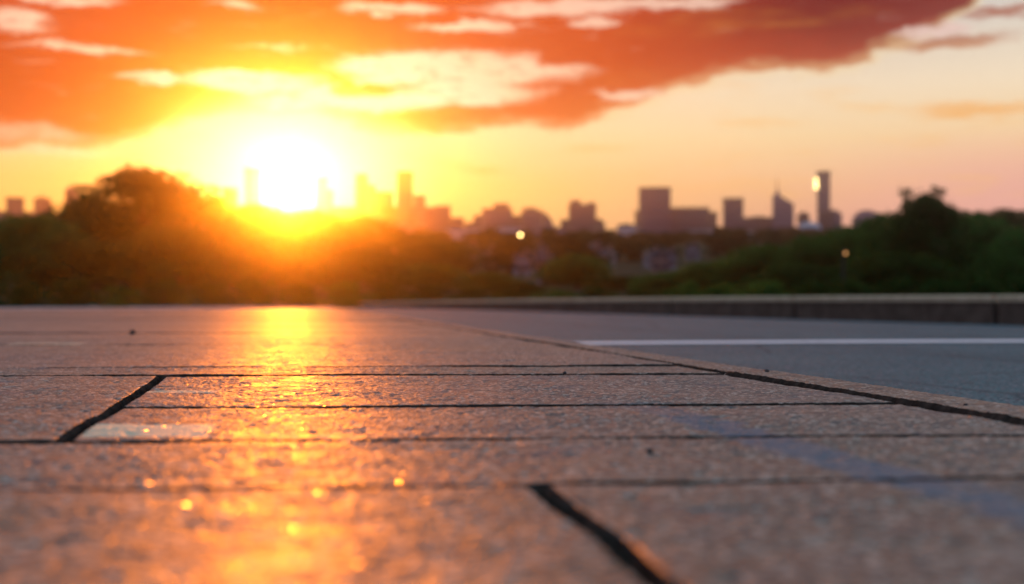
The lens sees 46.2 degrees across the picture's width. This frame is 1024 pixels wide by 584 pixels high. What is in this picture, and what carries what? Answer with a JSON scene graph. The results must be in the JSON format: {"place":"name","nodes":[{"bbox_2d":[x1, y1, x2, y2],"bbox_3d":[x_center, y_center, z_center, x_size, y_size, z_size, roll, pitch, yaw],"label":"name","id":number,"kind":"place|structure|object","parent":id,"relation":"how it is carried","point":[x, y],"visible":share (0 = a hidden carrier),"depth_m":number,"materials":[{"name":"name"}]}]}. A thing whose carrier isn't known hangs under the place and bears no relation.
{"place":"outdoors","nodes":[
{"label":"outdoors","id":0,"kind":"place"},
{"bbox_2d":[5,197,24,219],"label":"office building","id":1,"kind":"structure","parent":0,"point":[14,206],"depth_m":784.86,"materials":[{"name":"brick"}]},
{"bbox_2d":[33,192,51,220],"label":"office building","id":2,"kind":"structure","parent":0,"point":[40,203],"depth_m":796.04,"materials":[{"name":"brick"}]},
{"bbox_2d":[207,187,237,225],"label":"office building","id":3,"kind":"structure","parent":0,"point":[234,192],"depth_m":843.49,"materials":[{"name":"stone"}]},
{"bbox_2d":[244,167,261,221],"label":"office tower","id":4,"kind":"structure","parent":0,"point":[252,185],"depth_m":879.32,"materials":[{"name":"concrete"}]},
{"bbox_2d":[315,176,332,219],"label":"office tower","id":5,"kind":"structure","parent":0,"point":[321,190],"depth_m":899.33,"materials":[{"name":"concrete"}]},
{"bbox_2d":[332,207,355,220],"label":"apartment block","id":6,"kind":"structure","parent":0,"point":[346,212],"depth_m":869.55,"materials":[{"name":"concrete"}]},
{"bbox_2d":[355,173,383,228],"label":"office tower","id":7,"kind":"structure","parent":0,"point":[365,192],"depth_m":881.04,"materials":[{"name":"stone"}]},
{"bbox_2d":[375,206,413,229],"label":"office building","id":8,"kind":"structure","parent":0,"point":[389,212],"depth_m":895.49,"materials":[{"name":"brick"}]},
{"bbox_2d":[0,236,789,306],"bbox_3d":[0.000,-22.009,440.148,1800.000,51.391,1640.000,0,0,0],"label":"terrain","id":9,"kind":"structure","parent":0,"point":[624,267],"depth_m":246.74,"materials":[{"name":"green plant"}]},
{"bbox_2d":[0,286,21,306],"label":"shrub","id":10,"kind":"object","parent":9,"relation":"on","point":[9,298],"visible":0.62,"depth_m":50.83,"materials":[{"name":"green plant"}]},
{"bbox_2d":[2,283,58,306],"bbox_3d":[-21.221,0.480,52.759,2.950,1.775,2.460,0,0,37],"label":"shrub","id":11,"kind":"object","parent":9,"relation":"on","point":[30,297],"visible":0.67,"depth_m":52.41,"materials":[{"name":"green plant"}]},
{"bbox_2d":[0,212,101,289],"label":"broadleaf tree","id":12,"kind":"object","parent":9,"relation":"on","point":[19,232],"visible":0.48,"depth_m":155.80,"materials":[{"name":"green plant"}]},
{"bbox_2d":[0,238,146,292],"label":"broadleaf tree","id":13,"kind":"object","parent":9,"relation":"on","point":[77,259],"visible":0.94,"depth_m":136.39,"materials":[{"name":"green plant"}]},
{"bbox_2d":[41,278,106,306],"bbox_3d":[-18.935,0.374,51.572,2.965,1.996,2.741,0,0,-11],"label":"shrub","id":14,"kind":"object","parent":9,"relation":"on","point":[74,297],"visible":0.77,"depth_m":51.17,"materials":[{"name":"green plant"}]},
{"bbox_2d":[36,202,149,286],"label":"broadleaf tree","id":15,"kind":"object","parent":9,"relation":"on","point":[66,209],"visible":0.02,"depth_m":187.71,"materials":[{"name":"green plant"}]},
{"bbox_2d":[87,285,153,305],"bbox_3d":[-17.350,0.514,53.328,2.973,1.699,2.479,0,0,-6],"label":"shrub","id":16,"kind":"object","parent":9,"relation":"on","point":[125,295],"visible":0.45,"depth_m":53.09,"materials":[{"name":"green plant"}]},
{"bbox_2d":[53,161,233,288],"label":"broadleaf tree","id":17,"kind":"object","parent":9,"relation":"on","point":[166,204],"visible":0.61,"depth_m":172.89,"materials":[{"name":"green plant"}]},
{"bbox_2d":[140,278,193,306],"bbox_3d":[-15.467,0.371,53.356,2.836,2.030,3.068,0,0,-1],"label":"shrub","id":18,"kind":"object","parent":9,"relation":"on","point":[170,296],"visible":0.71,"depth_m":53.11,"materials":[{"name":"green plant"}]},
{"bbox_2d":[0,306,333,308],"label":"edging","id":19,"kind":"object","parent":9,"relation":"on","point":[235,307],"visible":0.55,"depth_m":27.14,"materials":[{"name":"concrete"}]},
{"bbox_2d":[92,227,255,292],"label":"broadleaf tree","id":20,"kind":"object","parent":9,"relation":"on","point":[186,256],"visible":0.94,"depth_m":141.00,"materials":[{"name":"green plant"}]},
{"bbox_2d":[178,282,241,306],"bbox_3d":[-12.415,0.462,49.367,2.304,1.761,2.762,0,0,36],"label":"shrub","id":21,"kind":"object","parent":9,"relation":"on","point":[208,299],"visible":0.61,"depth_m":48.98,"materials":[{"name":"green plant"}]},
{"bbox_2d":[193,193,245,283],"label":"slender tree","id":22,"kind":"object","parent":9,"relation":"on","point":[228,222],"visible":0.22,"depth_m":209.90,"materials":[{"name":"green plant"}]},
{"bbox_2d":[218,278,288,306],"bbox_3d":[-10.515,0.373,49.089,2.821,1.938,2.608,0,0,32],"label":"shrub","id":23,"kind":"object","parent":9,"relation":"on","point":[252,290],"visible":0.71,"depth_m":48.92,"materials":[{"name":"green plant"}]},
{"bbox_2d":[200,238,331,293],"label":"broadleaf tree","id":24,"kind":"object","parent":9,"relation":"on","point":[264,254],"visible":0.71,"depth_m":150.97,"materials":[{"name":"green plant"}]},
{"bbox_2d":[218,202,314,280],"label":"broadleaf tree","id":25,"kind":"object","parent":9,"relation":"on","point":[259,223],"visible":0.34,"depth_m":217.87,"materials":[{"name":"green plant"}]},
{"bbox_2d":[276,283,324,305],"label":"shrub","id":26,"kind":"object","parent":9,"relation":"on","point":[300,299],"visible":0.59,"depth_m":54.36,"materials":[{"name":"green plant"}]},
{"bbox_2d":[261,206,368,276],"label":"broadleaf tree","id":27,"kind":"object","parent":9,"relation":"on","point":[322,222],"visible":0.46,"depth_m":222.11,"materials":[{"name":"green plant"}]},
{"bbox_2d":[288,235,354,279],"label":"broadleaf tree","id":28,"kind":"object","parent":9,"relation":"on","point":[326,244],"visible":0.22,"depth_m":216.51,"materials":[{"name":"green plant"}]},
{"bbox_2d":[313,279,378,306],"bbox_3d":[-7.121,0.408,50.790,2.920,1.905,2.700,0,-1,-45],"label":"shrub","id":29,"kind":"object","parent":9,"relation":"on","point":[345,292],"visible":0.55,"depth_m":50.56,"materials":[{"name":"green plant"}]},
{"bbox_2d":[287,248,419,290],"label":"broadleaf tree","id":30,"kind":"object","parent":9,"relation":"on","point":[359,266],"visible":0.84,"depth_m":155.26,"materials":[{"name":"green plant"}]},
{"bbox_2d":[317,214,417,274],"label":"broadleaf tree","id":31,"kind":"object","parent":9,"relation":"on","point":[371,243],"visible":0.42,"depth_m":232.59,"materials":[{"name":"green plant"}]},
{"bbox_2d":[358,283,419,301],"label":"shrub","id":32,"kind":"object","parent":9,"relation":"on","point":[384,296],"visible":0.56,"depth_m":64.69,"materials":[{"name":"green plant"}]},
{"bbox_2d":[376,232,467,269],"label":"broadleaf tree","id":33,"kind":"object","parent":9,"relation":"on","point":[421,242],"visible":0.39,"depth_m":246.76,"materials":[{"name":"green plant"}]},
{"bbox_2d":[376,263,469,288],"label":"bush","id":34,"kind":"object","parent":9,"relation":"on","point":[429,274],"visible":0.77,"depth_m":170.02,"materials":[{"name":"green plant"}]},
{"bbox_2d":[399,285,457,300],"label":"shrub","id":35,"kind":"object","parent":9,"relation":"on","point":[432,293],"visible":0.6,"depth_m":73.46,"materials":[{"name":"green plant"}]},
{"bbox_2d":[427,229,457,242],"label":"broadleaf tree","id":36,"kind":"object","parent":9,"relation":"on","point":[442,236],"visible":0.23,"depth_m":359.41,"materials":[{"name":"green plant"}]},
{"bbox_2d":[421,242,501,271],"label":"slender tree","id":37,"kind":"object","parent":9,"relation":"on","point":[466,265],"visible":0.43,"depth_m":266.41,"materials":[{"name":"green plant"}]},
{"bbox_2d":[444,288,505,300],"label":"shrub","id":38,"kind":"object","parent":9,"relation":"on","point":[472,294],"visible":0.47,"depth_m":67.20,"materials":[{"name":"green plant"}]},
{"bbox_2d":[451,271,522,291],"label":"broadleaf tree","id":39,"kind":"object","parent":9,"relation":"on","point":[493,278],"visible":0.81,"depth_m":154.16,"materials":[{"name":"green plant"}]},
{"bbox_2d":[470,227,505,251],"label":"broadleaf tree","id":40,"kind":"object","parent":9,"relation":"on","point":[484,238],"visible":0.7,"depth_m":434.00,"materials":[{"name":"green plant"}]},
{"bbox_2d":[481,237,535,274],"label":"broadleaf tree","id":41,"kind":"object","parent":9,"relation":"on","point":[505,257],"visible":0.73,"depth_m":258.08,"materials":[{"name":"green plant"}]},
{"bbox_2d":[487,290,538,302],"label":"shrub","id":42,"kind":"object","parent":9,"relation":"on","point":[512,294],"visible":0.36,"depth_m":71.80,"materials":[{"name":"green plant"}]},
{"bbox_2d":[487,232,542,262],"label":"broadleaf tree","id":43,"kind":"object","parent":9,"relation":"on","point":[523,240],"visible":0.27,"depth_m":341.96,"materials":[{"name":"green plant"}]},
{"bbox_2d":[485,281,548,295],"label":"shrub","id":44,"kind":"object","parent":9,"relation":"on","point":[520,286],"visible":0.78,"depth_m":136.74,"materials":[{"name":"green plant"}]},
{"bbox_2d":[533,226,559,250],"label":"broadleaf tree","id":45,"kind":"object","parent":9,"relation":"on","point":[546,236],"visible":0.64,"depth_m":433.72,"materials":[{"name":"green plant"}]},
{"bbox_2d":[527,288,581,298],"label":"shrub","id":46,"kind":"object","parent":9,"relation":"on","point":[560,294],"visible":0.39,"depth_m":67.44,"materials":[{"name":"green plant"}]},
{"bbox_2d":[549,230,588,259],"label":"broadleaf tree","id":47,"kind":"object","parent":9,"relation":"on","point":[571,238],"visible":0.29,"depth_m":311.92,"materials":[{"name":"green plant"}]},
{"bbox_2d":[533,241,613,284],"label":"broadleaf tree","id":48,"kind":"object","parent":9,"relation":"on","point":[574,247],"visible":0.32,"depth_m":202.56,"materials":[{"name":"green plant"}]},
{"bbox_2d":[534,253,615,288],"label":"broadleaf tree","id":49,"kind":"object","parent":9,"relation":"on","point":[573,266],"visible":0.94,"depth_m":175.00,"materials":[{"name":"green plant"}]},
{"bbox_2d":[575,286,620,297],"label":"shrub","id":50,"kind":"object","parent":9,"relation":"on","point":[597,292],"visible":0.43,"depth_m":69.25,"materials":[{"name":"green plant"}]},
{"bbox_2d":[583,231,627,259],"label":"broadleaf tree","id":51,"kind":"object","parent":9,"relation":"on","point":[602,236],"visible":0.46,"depth_m":378.75,"materials":[{"name":"green plant"}]},
{"bbox_2d":[583,275,659,290],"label":"broadleaf tree","id":52,"kind":"object","parent":9,"relation":"on","point":[619,282],"visible":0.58,"depth_m":163.57,"materials":[{"name":"green plant"}]},
{"bbox_2d":[612,241,649,260],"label":"broadleaf tree","id":53,"kind":"object","parent":9,"relation":"on","point":[631,251],"visible":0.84,"depth_m":376.86,"materials":[{"name":"green plant"}]},
{"bbox_2d":[608,288,666,297],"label":"shrub","id":54,"kind":"object","parent":9,"relation":"on","point":[640,294],"visible":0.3,"depth_m":63.69,"materials":[{"name":"green plant"}]},
{"bbox_2d":[647,231,684,250],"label":"broadleaf tree","id":55,"kind":"object","parent":9,"relation":"on","point":[659,238],"visible":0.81,"depth_m":451.06,"materials":[{"name":"green plant"}]},
{"bbox_2d":[624,271,708,294],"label":"broadleaf tree","id":56,"kind":"object","parent":9,"relation":"on","point":[657,281],"visible":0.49,"depth_m":142.30,"materials":[{"name":"green plant"}]},
{"bbox_2d":[659,285,706,296],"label":"shrub","id":57,"kind":"object","parent":9,"relation":"on","point":[675,290],"visible":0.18,"depth_m":69.29,"materials":[{"name":"green plant"}]},
{"bbox_2d":[671,231,696,243],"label":"broadleaf tree","id":58,"kind":"object","parent":9,"relation":"on","point":[683,236],"visible":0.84,"depth_m":554.45,"materials":[{"name":"green plant"}]},
{"bbox_2d":[662,260,756,293],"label":"broadleaf tree","id":59,"kind":"object","parent":9,"relation":"on","point":[704,269],"visible":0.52,"depth_m":136.98,"materials":[{"name":"green plant"}]},
{"bbox_2d":[702,231,737,257],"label":"broadleaf tree","id":60,"kind":"object","parent":9,"relation":"on","point":[718,243],"visible":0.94,"depth_m":404.79,"materials":[{"name":"green plant"}]},
{"bbox_2d":[700,282,747,296],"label":"shrub","id":61,"kind":"object","parent":9,"relation":"on","point":[719,290],"visible":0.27,"depth_m":44.00,"materials":[{"name":"green plant"}]},
{"bbox_2d":[720,228,757,254],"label":"broadleaf tree","id":62,"kind":"object","parent":9,"relation":"on","point":[739,238],"visible":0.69,"depth_m":417.56,"materials":[{"name":"green plant"}]},
{"bbox_2d":[705,242,808,294],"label":"broadleaf tree","id":63,"kind":"object","parent":9,"relation":"on","point":[760,257],"visible":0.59,"depth_m":130.60,"materials":[{"name":"green plant"}]},
{"bbox_2d":[741,279,792,296],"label":"shrub","id":64,"kind":"object","parent":9,"relation":"on","point":[764,289],"visible":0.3,"depth_m":45.10,"materials":[{"name":"green plant"}]},
{"bbox_2d":[758,226,790,247],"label":"broadleaf tree","id":65,"kind":"object","parent":9,"relation":"on","point":[773,234],"visible":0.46,"depth_m":393.44,"materials":[{"name":"green plant"}]},
{"bbox_2d":[732,263,856,296],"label":"broadleaf tree","id":66,"kind":"object","parent":9,"relation":"on","point":[790,275],"visible":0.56,"depth_m":91.06,"materials":[{"name":"green plant"}]},
{"bbox_2d":[767,231,852,284],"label":"broadleaf tree","id":67,"kind":"object","parent":9,"relation":"on","point":[815,250],"visible":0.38,"depth_m":124.08,"materials":[{"name":"green plant"}]},
{"bbox_2d":[819,278,876,295],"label":"shrub","id":68,"kind":"object","parent":9,"relation":"on","point":[855,286],"visible":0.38,"depth_m":42.20,"materials":[{"name":"green plant"}]},
{"bbox_2d":[829,210,939,295],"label":"broadleaf tree","id":69,"kind":"object","parent":9,"relation":"on","point":[874,224],"visible":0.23,"depth_m":113.30,"materials":[{"name":"green plant"}]},
{"bbox_2d":[819,250,972,295],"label":"broadleaf tree","id":70,"kind":"object","parent":9,"relation":"on","point":[890,265],"visible":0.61,"depth_m":85.52,"materials":[{"name":"green plant"}]},
{"bbox_2d":[876,184,973,291],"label":"broadleaf tree","id":71,"kind":"object","parent":9,"relation":"on","point":[916,227],"visible":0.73,"depth_m":103.86,"materials":[{"name":"green plant"}]},
{"bbox_2d":[916,278,970,294],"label":"shrub","id":72,"kind":"object","parent":9,"relation":"on","point":[937,287],"visible":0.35,"depth_m":45.62,"materials":[{"name":"green plant"}]},
{"bbox_2d":[928,208,1011,250],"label":"broadleaf tree","id":73,"kind":"object","parent":9,"relation":"on","point":[958,212],"visible":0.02,"depth_m":121.15,"materials":[{"name":"green plant"}]},
{"bbox_2d":[933,212,1022,294],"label":"broadleaf tree","id":74,"kind":"object","parent":9,"relation":"on","point":[985,230],"visible":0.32,"depth_m":108.86,"materials":[{"name":"green plant"}]},
{"bbox_2d":[969,230,1023,293],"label":"broadleaf tree","id":75,"kind":"object","parent":9,"relation":"on","point":[1007,251],"visible":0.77,"depth_m":92.13,"materials":[{"name":"green plant"}]},
{"bbox_2d":[982,207,1023,233],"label":"broadleaf tree","id":76,"kind":"object","parent":9,"relation":"on","point":[1007,214],"visible":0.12,"depth_m":191.83,"materials":[{"name":"green plant"}]},
{"bbox_2d":[993,276,1023,294],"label":"shrub","id":77,"kind":"object","parent":9,"relation":"on","point":[1018,289],"visible":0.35,"depth_m":43.08,"materials":[{"name":"green plant"}]},
{"bbox_2d":[396,171,412,233],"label":"office tower","id":78,"kind":"structure","parent":0,"point":[404,199],"depth_m":860.28,"materials":[{"name":"grey glass"}]},
{"bbox_2d":[413,195,425,230],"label":"office building","id":79,"kind":"structure","parent":0,"point":[419,211],"depth_m":880.43,"materials":[{"name":"concrete"}]},
{"bbox_2d":[426,205,450,232],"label":"office building","id":80,"kind":"structure","parent":0,"point":[437,216],"depth_m":831.17,"materials":[{"name":"brick"}]},
{"bbox_2d":[438,227,480,239],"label":"apartment block","id":81,"kind":"structure","parent":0,"point":[457,231],"depth_m":740.20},
{"bbox_2d":[465,203,512,226],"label":"office building","id":82,"kind":"structure","parent":0,"point":[499,214],"depth_m":837.13,"materials":[{"name":"stone"}]},
{"bbox_2d":[479,225,524,233],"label":"apartment block","id":83,"kind":"structure","parent":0,"point":[509,228],"depth_m":759.25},
{"bbox_2d":[0,308,1023,583],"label":"pavement","id":84,"kind":"structure","parent":0,"point":[252,446],"depth_m":1.46,"materials":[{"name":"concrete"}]},
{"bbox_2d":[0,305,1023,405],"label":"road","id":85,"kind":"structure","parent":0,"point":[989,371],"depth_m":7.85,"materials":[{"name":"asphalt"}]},
{"bbox_2d":[577,340,1023,343],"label":"road line","id":86,"kind":"object","parent":85,"relation":"on","point":[791,341],"visible":0.82,"depth_m":8.00,"materials":[{"name":"white paint"}]},
{"bbox_2d":[0,0,1023,233],"label":"sky","id":87,"kind":"structure","parent":0,"point":[544,105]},
{"bbox_2d":[510,248,532,274],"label":"house","id":88,"kind":"structure","parent":0,"point":[525,263],"depth_m":253.75,"materials":[{"name":"tile"}]},
{"bbox_2d":[512,207,552,228],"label":"office building","id":89,"kind":"structure","parent":0,"point":[531,216],"depth_m":851.14,"materials":[{"name":"stone"}]},
{"bbox_2d":[533,253,553,284],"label":"house","id":90,"kind":"structure","parent":0,"point":[539,261],"depth_m":204.94,"materials":[{"name":"tile"}]},
{"bbox_2d":[527,225,569,239],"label":"apartment block","id":91,"kind":"structure","parent":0,"point":[538,228],"depth_m":751.66,"materials":[{"name":"concrete"}]},
{"bbox_2d":[560,200,604,231],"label":"office building","id":92,"kind":"structure","parent":0,"point":[583,216],"depth_m":819.09,"materials":[{"name":"brick"}]},
{"bbox_2d":[596,245,617,266],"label":"house","id":93,"kind":"structure","parent":0,"point":[605,251],"depth_m":327.93,"materials":[{"name":"tile"}]},
{"bbox_2d":[195,295,1023,325],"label":"wall","id":94,"kind":"structure","parent":0,"point":[983,309],"depth_m":18.36,"materials":[{"name":"concrete"}]},
{"bbox_2d":[617,223,637,235],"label":"apartment block","id":95,"kind":"structure","parent":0,"point":[627,229],"depth_m":840.04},
{"bbox_2d":[641,246,661,267],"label":"house","id":96,"kind":"structure","parent":0,"point":[648,254],"depth_m":320.34,"materials":[{"name":"tile"}]},
{"bbox_2d":[635,187,670,234],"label":"office tower","id":97,"kind":"structure","parent":0,"point":[653,213],"depth_m":836.40,"materials":[{"name":"grey glass"}]},
{"bbox_2d":[649,248,670,273],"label":"house","id":98,"kind":"structure","parent":0,"point":[659,261],"depth_m":267.06,"materials":[{"name":"brick"}]},
{"bbox_2d":[314,305,1023,425],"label":"kerb","id":99,"kind":"structure","parent":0,"point":[1012,414],"depth_m":2.85,"materials":[{"name":"concrete"}]},
{"bbox_2d":[680,279,702,296],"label":"shrub","id":100,"kind":"object","parent":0,"point":[690,290],"visible":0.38,"depth_m":35.92,"materials":[{"name":"green plant"}]},
{"bbox_2d":[684,242,700,259],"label":"house","id":101,"kind":"structure","parent":0,"point":[692,252],"depth_m":388.57,"materials":[{"name":"tile"}]},
{"bbox_2d":[671,207,717,232],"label":"office building","id":102,"kind":"structure","parent":0,"point":[683,218],"depth_m":859.10,"materials":[{"name":"grey glass"}]},
{"bbox_2d":[722,198,743,229],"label":"office tower","id":103,"kind":"structure","parent":0,"point":[733,212],"depth_m":821.25,"materials":[{"name":"brick"}]},
{"bbox_2d":[743,216,771,229],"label":"office building","id":104,"kind":"structure","parent":0,"point":[758,222],"depth_m":867.63,"materials":[{"name":"brick"}]},
{"bbox_2d":[772,179,793,231],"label":"office tower","id":105,"kind":"structure","parent":0,"point":[782,211],"depth_m":840.19,"materials":[{"name":"stone"}]},
{"bbox_2d":[787,280,836,295],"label":"shrub","id":106,"kind":"object","parent":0,"point":[814,289],"visible":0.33,"depth_m":45.75,"materials":[{"name":"green plant"}]},
{"bbox_2d":[815,171,841,230],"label":"office tower","id":107,"kind":"structure","parent":0,"point":[827,218],"depth_m":834.71,"materials":[{"name":"grey glass"}]},
{"bbox_2d":[852,210,878,226],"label":"office building","id":108,"kind":"structure","parent":0,"point":[863,213],"depth_m":838.62,"materials":[{"name":"concrete"}]},
{"bbox_2d":[868,276,930,295],"bbox_3d":[15.030,0.349,46.840,2.621,1.954,2.186,0,0,4],"label":"shrub","id":109,"kind":"object","parent":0,"point":[895,285],"visible":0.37,"depth_m":46.63,"materials":[{"name":"green plant"}]},
{"bbox_2d":[959,278,1010,294],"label":"shrub","id":110,"kind":"object","parent":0,"point":[980,287],"visible":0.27,"depth_m":45.49,"materials":[{"name":"green plant"}]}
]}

